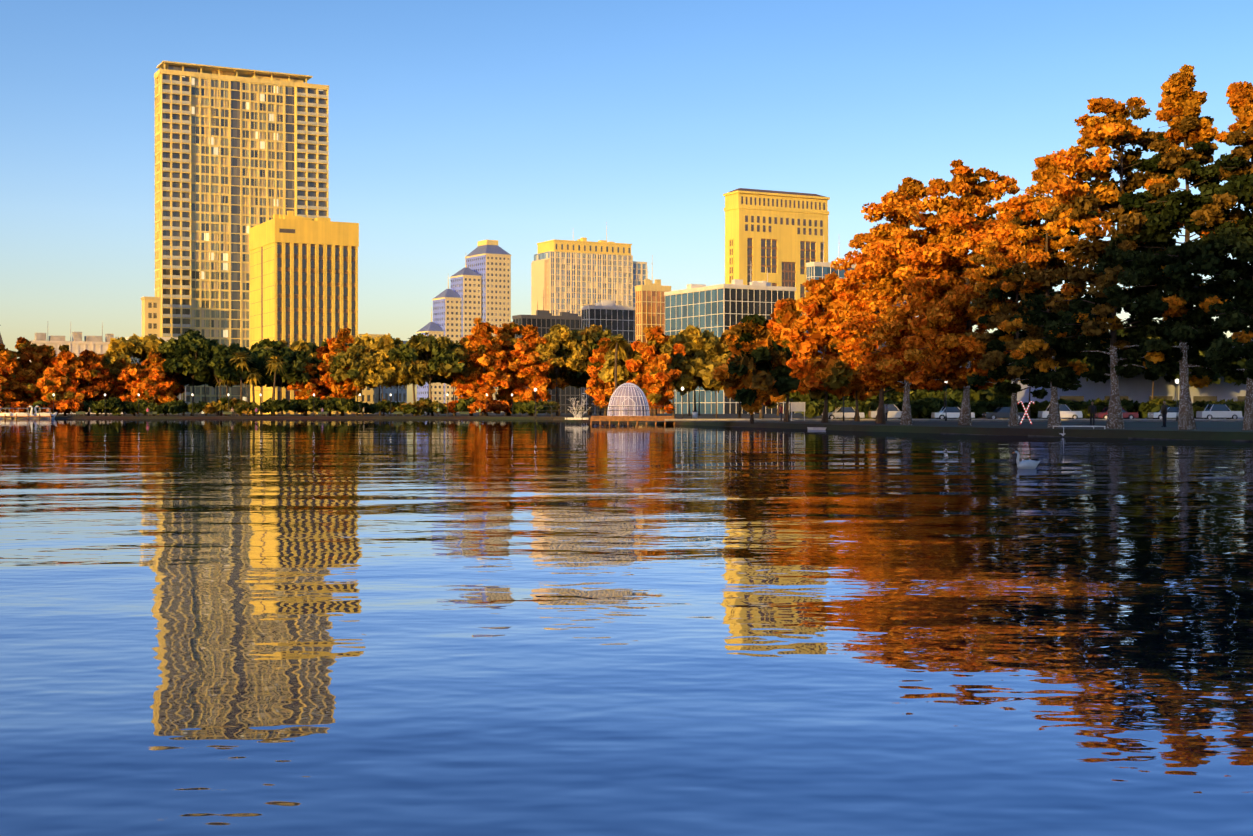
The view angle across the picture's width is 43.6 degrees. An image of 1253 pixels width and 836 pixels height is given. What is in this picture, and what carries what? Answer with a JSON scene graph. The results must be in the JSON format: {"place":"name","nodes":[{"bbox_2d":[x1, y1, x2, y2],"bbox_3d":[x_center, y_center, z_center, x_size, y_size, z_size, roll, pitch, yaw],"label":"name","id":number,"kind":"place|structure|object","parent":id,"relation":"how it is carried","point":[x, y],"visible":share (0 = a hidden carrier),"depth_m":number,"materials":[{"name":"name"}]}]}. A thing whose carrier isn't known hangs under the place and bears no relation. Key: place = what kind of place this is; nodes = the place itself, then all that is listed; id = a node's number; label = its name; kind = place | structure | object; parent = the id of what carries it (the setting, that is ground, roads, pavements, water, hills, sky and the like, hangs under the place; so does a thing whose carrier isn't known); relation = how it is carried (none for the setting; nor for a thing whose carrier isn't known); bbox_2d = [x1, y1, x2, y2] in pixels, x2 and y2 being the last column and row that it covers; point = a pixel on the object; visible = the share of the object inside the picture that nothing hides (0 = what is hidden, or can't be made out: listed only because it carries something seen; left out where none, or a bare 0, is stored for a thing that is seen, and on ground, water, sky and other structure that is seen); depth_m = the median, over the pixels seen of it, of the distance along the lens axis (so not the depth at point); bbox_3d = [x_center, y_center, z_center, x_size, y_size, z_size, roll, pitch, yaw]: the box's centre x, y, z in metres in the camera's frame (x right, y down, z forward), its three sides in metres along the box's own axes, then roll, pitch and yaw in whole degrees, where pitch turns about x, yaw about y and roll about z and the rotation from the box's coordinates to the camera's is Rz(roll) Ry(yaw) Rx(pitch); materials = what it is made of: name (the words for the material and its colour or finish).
{"place":"outdoors","nodes":[
{"label":"outdoors","id":0,"kind":"place"},
{"bbox_2d":[416,240,510,411],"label":"stepped towers","id":1,"kind":"structure","parent":0,"point":[461,313],"depth_m":1099.03,"materials":[{"name":"stone"}]},
{"bbox_2d":[418,240,644,401],"bbox_3d":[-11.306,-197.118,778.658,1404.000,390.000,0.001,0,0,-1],"label":"windows","id":2,"kind":"structure","parent":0,"point":[540,287],"depth_m":778.70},
{"bbox_2d":[0,419,1252,835],"bbox_3d":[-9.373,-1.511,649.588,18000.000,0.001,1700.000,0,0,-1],"label":"water","id":3,"kind":"structure","parent":0,"point":[352,627],"depth_m":10.88,"materials":[{"name":"liquid"}]},
{"bbox_2d":[536,406,674,424],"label":"dock","id":4,"kind":"object","parent":3,"relation":"in","point":[628,418],"visible":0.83,"depth_m":171.71,"materials":[{"name":"brown wood"}]},
{"bbox_2d":[607,383,649,415],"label":"dome","id":5,"kind":"structure","parent":4,"relation":"on","point":[624,396],"depth_m":174.57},
{"bbox_2d":[1013,451,1039,468],"bbox_3d":[10.560,1.129,41.373,0.869,0.536,0.314,0,0,-21],"label":"swan","id":6,"kind":"object","parent":3,"relation":"on","point":[1028,464],"visible":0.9,"depth_m":41.26,"materials":[{"name":"white paint"}]},
{"bbox_2d":[0,0,1252,403],"label":"sky","id":7,"kind":"structure","parent":0,"point":[454,125],"materials":[{"name":"blue"}]},
{"bbox_2d":[9,412,1252,440],"bbox_3d":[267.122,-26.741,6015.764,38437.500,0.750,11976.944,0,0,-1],"label":"ground","id":8,"kind":"structure","parent":0,"point":[1225,431],"depth_m":124.41,"materials":[{"name":"stone"}]},
{"bbox_2d":[0,343,20,402],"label":"tree","id":9,"kind":"object","parent":8,"relation":"on","point":[9,365],"depth_m":320.28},
{"bbox_2d":[9,401,32,412],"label":"bush","id":10,"kind":"object","parent":8,"relation":"on","point":[19,406],"visible":0.77,"depth_m":314.36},
{"bbox_2d":[6,337,42,403],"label":"tree","id":11,"kind":"object","parent":8,"relation":"on","point":[25,353],"depth_m":324.65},
{"bbox_2d":[20,343,56,401],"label":"tree","id":12,"kind":"object","parent":8,"relation":"on","point":[47,352],"depth_m":327.88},
{"bbox_2d":[35,345,100,415],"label":"tree","id":13,"kind":"object","parent":8,"relation":"on","point":[63,372],"depth_m":318.04,"materials":[{"name":"plant"}]},
{"bbox_2d":[54,398,83,415],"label":"tree","id":14,"kind":"object","parent":8,"relation":"on","point":[75,405],"depth_m":313.99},
{"bbox_2d":[29,323,122,413],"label":"building","id":15,"kind":"structure","parent":8,"relation":"on","point":[78,345],"depth_m":504.18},
{"bbox_2d":[70,349,114,415],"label":"tree","id":16,"kind":"object","parent":8,"relation":"on","point":[102,380],"depth_m":321.23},
{"bbox_2d":[92,354,117,415],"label":"tree","id":17,"kind":"object","parent":8,"relation":"on","point":[103,361],"depth_m":327.71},
{"bbox_2d":[95,397,123,415],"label":"tree","id":18,"kind":"object","parent":8,"relation":"on","point":[111,403],"depth_m":314.07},
{"bbox_2d":[110,358,128,415],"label":"tree","id":19,"kind":"object","parent":8,"relation":"on","point":[119,363],"depth_m":329.56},
{"bbox_2d":[109,401,133,415],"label":"bush","id":20,"kind":"object","parent":8,"relation":"on","point":[117,409],"depth_m":316.05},
{"bbox_2d":[110,363,148,415],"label":"tree","id":21,"kind":"object","parent":8,"relation":"on","point":[127,379],"depth_m":324.47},
{"bbox_2d":[104,334,164,415],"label":"tree","id":22,"kind":"object","parent":8,"relation":"on","point":[135,345],"depth_m":341.20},
{"bbox_2d":[133,402,159,415],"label":"bush","id":23,"kind":"object","parent":8,"relation":"on","point":[141,407],"depth_m":315.48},
{"bbox_2d":[141,297,160,336],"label":"building","id":24,"kind":"structure","parent":8,"relation":"on","point":[150,315],"depth_m":543.34,"materials":[{"name":"beige concrete"}]},
{"bbox_2d":[129,350,178,415],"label":"tree","id":25,"kind":"object","parent":8,"relation":"on","point":[163,388],"depth_m":322.48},
{"bbox_2d":[154,401,183,415],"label":"bush","id":26,"kind":"object","parent":8,"relation":"on","point":[168,407],"depth_m":315.36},
{"bbox_2d":[141,352,235,415],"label":"tree","id":27,"kind":"object","parent":8,"relation":"on","point":[186,380],"depth_m":341.06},
{"bbox_2d":[158,329,225,415],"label":"tree","id":28,"kind":"object","parent":8,"relation":"on","point":[185,347],"depth_m":321.96,"materials":[{"name":"plant"}]},
{"bbox_2d":[192,344,256,415],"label":"tree","id":29,"kind":"object","parent":8,"relation":"on","point":[221,366],"depth_m":317.81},
{"bbox_2d":[220,398,247,415],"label":"tree","id":30,"kind":"object","parent":8,"relation":"on","point":[235,404],"depth_m":315.21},
{"bbox_2d":[228,351,252,415],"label":"tree","id":31,"kind":"object","parent":8,"relation":"on","point":[242,356],"depth_m":318.00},
{"bbox_2d":[154,61,328,413],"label":"skyscraper","id":32,"kind":"structure","parent":8,"relation":"on","point":[235,148],"depth_m":567.14,"materials":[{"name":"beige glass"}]},
{"bbox_2d":[235,402,261,415],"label":"bush","id":33,"kind":"object","parent":8,"relation":"on","point":[249,407],"depth_m":314.33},
{"bbox_2d":[244,367,263,415],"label":"tree","id":34,"kind":"object","parent":8,"relation":"on","point":[255,377],"depth_m":320.40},
{"bbox_2d":[229,342,281,415],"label":"tree","id":35,"kind":"object","parent":8,"relation":"on","point":[241,349],"depth_m":331.67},
{"bbox_2d":[249,338,287,415],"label":"tree","id":36,"kind":"object","parent":8,"relation":"on","point":[267,344],"depth_m":347.33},
{"bbox_2d":[266,355,288,415],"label":"tree","id":37,"kind":"object","parent":8,"relation":"on","point":[275,363],"depth_m":316.80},
{"bbox_2d":[243,346,319,415],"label":"tree","id":38,"kind":"object","parent":8,"relation":"on","point":[297,361],"depth_m":324.95,"materials":[{"name":"plant"}]},
{"bbox_2d":[269,398,293,415],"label":"bush","id":39,"kind":"object","parent":8,"relation":"on","point":[285,405],"depth_m":315.23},
{"bbox_2d":[289,338,316,415],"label":"tree","id":40,"kind":"object","parent":8,"relation":"on","point":[300,344],"depth_m":346.61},
{"bbox_2d":[249,187,358,413],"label":"office building","id":41,"kind":"structure","parent":8,"relation":"on","point":[304,278],"depth_m":474.34,"materials":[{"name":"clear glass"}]},
{"bbox_2d":[286,362,322,415],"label":"tree","id":42,"kind":"object","parent":8,"relation":"on","point":[305,392],"depth_m":326.79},
{"bbox_2d":[301,396,327,415],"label":"tree","id":43,"kind":"object","parent":8,"relation":"on","point":[310,402],"depth_m":316.50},
{"bbox_2d":[309,345,336,415],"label":"tree","id":44,"kind":"object","parent":8,"relation":"on","point":[323,389],"depth_m":328.02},
{"bbox_2d":[327,397,350,415],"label":"bush","id":45,"kind":"object","parent":8,"relation":"on","point":[334,404],"depth_m":314.18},
{"bbox_2d":[318,328,365,415],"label":"tree","id":46,"kind":"object","parent":8,"relation":"on","point":[347,390],"depth_m":325.49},
{"bbox_2d":[328,344,381,415],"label":"tree","id":47,"kind":"object","parent":8,"relation":"on","point":[353,356],"depth_m":318.62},
{"bbox_2d":[358,334,384,413],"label":"midrise","id":48,"kind":"structure","parent":8,"relation":"on","point":[368,395],"depth_m":539.62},
{"bbox_2d":[351,333,402,414],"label":"tree","id":49,"kind":"object","parent":8,"relation":"on","point":[388,342],"depth_m":355.54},
{"bbox_2d":[373,399,396,414],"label":"bush","id":50,"kind":"object","parent":8,"relation":"on","point":[382,404],"depth_m":320.20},
{"bbox_2d":[351,349,419,415],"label":"tree","id":51,"kind":"object","parent":8,"relation":"on","point":[380,361],"depth_m":318.44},
{"bbox_2d":[374,341,406,413],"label":"midrise","id":52,"kind":"structure","parent":8,"relation":"on","point":[402,394],"depth_m":510.85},
{"bbox_2d":[396,401,424,415],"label":"bush","id":53,"kind":"object","parent":8,"relation":"on","point":[408,408],"depth_m":315.19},
{"bbox_2d":[386,332,475,415],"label":"tree","id":54,"kind":"object","parent":8,"relation":"on","point":[446,357],"depth_m":316.93,"materials":[{"name":"plant"}]},
{"bbox_2d":[424,400,448,415],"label":"bush","id":55,"kind":"object","parent":8,"relation":"on","point":[433,406],"depth_m":318.83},
{"bbox_2d":[454,397,475,411],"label":"bush","id":56,"kind":"object","parent":8,"relation":"on","point":[462,404],"visible":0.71,"depth_m":315.94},
{"bbox_2d":[450,336,487,415],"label":"tree","id":57,"kind":"object","parent":8,"relation":"on","point":[457,382],"depth_m":324.79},
{"bbox_2d":[467,400,491,415],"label":"bush","id":58,"kind":"object","parent":8,"relation":"on","point":[477,405],"depth_m":315.59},
{"bbox_2d":[458,317,512,415],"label":"tree","id":59,"kind":"object","parent":8,"relation":"on","point":[492,377],"depth_m":321.60,"materials":[{"name":"plant"}]},
{"bbox_2d":[488,321,522,415],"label":"tree","id":60,"kind":"object","parent":8,"relation":"on","point":[507,338],"depth_m":328.10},
{"bbox_2d":[521,400,547,415],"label":"bush","id":61,"kind":"object","parent":8,"relation":"on","point":[529,407],"depth_m":315.12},
{"bbox_2d":[507,324,568,415],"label":"tree","id":62,"kind":"object","parent":8,"relation":"on","point":[537,375],"depth_m":324.05,"materials":[{"name":"plant"}]},
{"bbox_2d":[512,290,580,412],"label":"dark office","id":63,"kind":"structure","parent":8,"relation":"on","point":[543,321],"depth_m":647.01,"materials":[{"name":"grey glass"}]},
{"bbox_2d":[531,324,587,415],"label":"tree","id":64,"kind":"object","parent":8,"relation":"on","point":[566,336],"depth_m":326.44,"materials":[{"name":"plant"}]},
{"bbox_2d":[528,366,590,414],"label":"tree","id":65,"kind":"object","parent":8,"relation":"on","point":[584,376],"depth_m":350.68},
{"bbox_2d":[531,231,646,315],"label":"office building","id":66,"kind":"structure","parent":8,"relation":"on","point":[591,280],"depth_m":909.46,"materials":[{"name":"beige glass"}]},
{"bbox_2d":[555,324,626,415],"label":"tree","id":67,"kind":"object","parent":8,"relation":"on","point":[590,337],"depth_m":329.87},
{"bbox_2d":[585,338,617,415],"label":"tree","id":68,"kind":"object","parent":8,"relation":"on","point":[600,391],"depth_m":320.20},
{"bbox_2d":[581,272,634,412],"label":"dark office","id":69,"kind":"structure","parent":8,"relation":"on","point":[614,317],"depth_m":614.48,"materials":[{"name":"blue glass"}]},
{"bbox_2d":[606,335,628,389],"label":"tree","id":70,"kind":"object","parent":8,"relation":"on","point":[617,338],"depth_m":222.83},
{"bbox_2d":[597,339,647,384],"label":"tree","id":71,"kind":"object","parent":8,"relation":"on","point":[605,374],"depth_m":225.38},
{"bbox_2d":[635,266,670,413],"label":"building","id":72,"kind":"structure","parent":8,"relation":"on","point":[649,303],"depth_m":587.05,"materials":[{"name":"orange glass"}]},
{"bbox_2d":[625,326,685,415],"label":"tree","id":73,"kind":"object","parent":8,"relation":"on","point":[654,385],"depth_m":220.27,"materials":[{"name":"plant"}]},
{"bbox_2d":[664,324,728,410],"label":"tree","id":74,"kind":"object","parent":8,"relation":"on","point":[698,343],"depth_m":225.91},
{"bbox_2d":[669,351,750,417],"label":"tree","id":75,"kind":"object","parent":8,"relation":"on","point":[694,375],"depth_m":223.82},
{"bbox_2d":[664,268,795,413],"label":"blue office","id":76,"kind":"structure","parent":8,"relation":"on","point":[719,309],"depth_m":528.85,"materials":[{"name":"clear glass"}]},
{"bbox_2d":[711,313,799,423],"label":"tree","id":77,"kind":"object","parent":8,"relation":"on","point":[749,343],"depth_m":126.21,"materials":[{"name":"plant"}]},
{"bbox_2d":[723,188,829,412],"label":"courthouse","id":78,"kind":"structure","parent":8,"relation":"on","point":[779,235],"depth_m":709.10,"materials":[{"name":"stone"}]},
{"bbox_2d":[767,298,810,421],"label":"tree","id":79,"kind":"object","parent":8,"relation":"on","point":[784,315],"depth_m":148.70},
{"bbox_2d":[801,400,831,418],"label":"bush","id":80,"kind":"object","parent":8,"relation":"on","point":[813,409],"visible":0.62,"depth_m":198.23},
{"bbox_2d":[786,271,859,422],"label":"tree","id":81,"kind":"object","parent":8,"relation":"on","point":[830,372],"depth_m":138.88,"materials":[{"name":"plant"}]},
{"bbox_2d":[785,387,898,418],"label":"bush","id":82,"kind":"object","parent":8,"relation":"on","point":[797,396],"depth_m":171.46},
{"bbox_2d":[806,235,909,358],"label":"blue office","id":83,"kind":"structure","parent":8,"relation":"on","point":[816,270],"depth_m":602.98,"materials":[{"name":"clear glass"}]},
{"bbox_2d":[842,400,885,418],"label":"bush","id":84,"kind":"object","parent":8,"relation":"on","point":[867,406],"visible":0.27,"depth_m":195.53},
{"bbox_2d":[845,308,884,420],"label":"tree","id":85,"kind":"object","parent":8,"relation":"on","point":[857,383],"depth_m":159.38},
{"bbox_2d":[818,231,929,423],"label":"tree","id":86,"kind":"object","parent":8,"relation":"on","point":[850,342],"depth_m":129.86,"materials":[{"name":"plant"}]},
{"bbox_2d":[831,177,979,424],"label":"tree","id":87,"kind":"object","parent":8,"relation":"on","point":[881,258],"depth_m":120.77,"materials":[{"name":"plant"}]},
{"bbox_2d":[891,389,926,400],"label":"bush","id":88,"kind":"object","parent":8,"relation":"on","point":[917,395],"visible":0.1,"depth_m":238.49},
{"bbox_2d":[910,397,940,418],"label":"bush","id":89,"kind":"object","parent":8,"relation":"on","point":[925,407],"depth_m":194.64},
{"bbox_2d":[926,389,994,401],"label":"bush","id":90,"kind":"object","parent":8,"relation":"on","point":[987,395],"visible":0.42,"depth_m":230.61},
{"bbox_2d":[887,159,1034,424],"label":"tree","id":91,"kind":"object","parent":8,"relation":"on","point":[931,260],"depth_m":114.76,"materials":[{"name":"plant"}]},
{"bbox_2d":[960,399,998,418],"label":"bush","id":92,"kind":"object","parent":8,"relation":"on","point":[979,409],"depth_m":196.54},
{"bbox_2d":[971,399,1017,418],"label":"bush","id":93,"kind":"object","parent":8,"relation":"on","point":[1002,402],"visible":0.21,"depth_m":196.51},
{"bbox_2d":[956,210,1062,425],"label":"tree","id":94,"kind":"object","parent":8,"relation":"on","point":[996,360],"depth_m":107.97,"materials":[{"name":"plant"}]},
{"bbox_2d":[979,156,1110,427],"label":"tree","id":95,"kind":"object","parent":8,"relation":"on","point":[1039,280],"depth_m":100.36,"materials":[{"name":"plant"}]},
{"bbox_2d":[1026,400,1072,417],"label":"bush","id":96,"kind":"object","parent":8,"relation":"on","point":[1036,406],"visible":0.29,"depth_m":196.88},
{"bbox_2d":[1049,398,1086,418],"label":"bush","id":97,"kind":"object","parent":8,"relation":"on","point":[1077,407],"visible":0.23,"depth_m":198.14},
{"bbox_2d":[1074,398,1108,416],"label":"bush","id":98,"kind":"object","parent":8,"relation":"on","point":[1099,404],"visible":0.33,"depth_m":198.65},
{"bbox_2d":[1025,97,1206,428],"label":"tree","id":99,"kind":"object","parent":8,"relation":"on","point":[1080,202],"depth_m":93.55,"materials":[{"name":"plant"}]},
{"bbox_2d":[1012,373,1245,418],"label":"white building","id":100,"kind":"structure","parent":8,"relation":"on","point":[1137,387],"depth_m":206.43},
{"bbox_2d":[1138,398,1178,418],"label":"bush","id":101,"kind":"object","parent":8,"relation":"on","point":[1154,405],"visible":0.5,"depth_m":196.18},
{"bbox_2d":[1103,64,1246,429],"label":"tree","id":102,"kind":"object","parent":8,"relation":"on","point":[1180,97],"depth_m":89.76,"materials":[{"name":"plant"}]},
{"bbox_2d":[1163,81,1252,429],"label":"tree","id":103,"kind":"object","parent":8,"relation":"on","point":[1224,352],"depth_m":85.29,"materials":[{"name":"plant"}]},
{"bbox_2d":[1192,400,1240,418],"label":"bush","id":104,"kind":"object","parent":8,"relation":"on","point":[1199,405],"visible":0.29,"depth_m":196.28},
{"bbox_2d":[640,419,1242,421],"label":"park road","id":105,"kind":"structure","parent":0,"point":[779,420],"depth_m":171.51,"materials":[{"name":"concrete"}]},
{"bbox_2d":[822,407,864,418],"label":"car","id":106,"kind":"object","parent":105,"relation":"on","point":[849,412],"visible":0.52,"depth_m":172.58,"materials":[{"name":"paint"}]},
{"bbox_2d":[868,404,901,418],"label":"car","id":107,"kind":"object","parent":105,"relation":"on","point":[894,411],"visible":0.42,"depth_m":172.80,"materials":[{"name":"paint"}]},
{"bbox_2d":[931,407,974,418],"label":"car","id":108,"kind":"object","parent":105,"relation":"on","point":[953,412],"visible":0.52,"depth_m":172.77,"materials":[{"name":"paint"}]},
{"bbox_2d":[982,407,1025,418],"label":"car","id":109,"kind":"object","parent":105,"relation":"on","point":[1001,412],"visible":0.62,"depth_m":172.99,"materials":[{"name":"paint"}]},
{"bbox_2d":[1038,404,1082,418],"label":"car","id":110,"kind":"object","parent":105,"relation":"on","point":[1066,411],"visible":0.67,"depth_m":172.94,"materials":[{"name":"paint"}]},
{"bbox_2d":[1095,407,1138,418],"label":"car","id":111,"kind":"object","parent":105,"relation":"on","point":[1103,414],"visible":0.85,"depth_m":173.18,"materials":[{"name":"paint"}]},
{"bbox_2d":[1148,407,1178,418],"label":"car","id":112,"kind":"object","parent":105,"relation":"on","point":[1171,412],"visible":0.42,"depth_m":173.14,"materials":[{"name":"paint"}]},
{"bbox_2d":[1196,404,1241,418],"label":"car","id":113,"kind":"object","parent":105,"relation":"on","point":[1210,411],"visible":0.92,"depth_m":173.35,"materials":[{"name":"paint"}]},
{"bbox_2d":[1164,339,1246,385],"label":"tree","id":114,"kind":"object","parent":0,"point":[1230,379],"depth_m":200.45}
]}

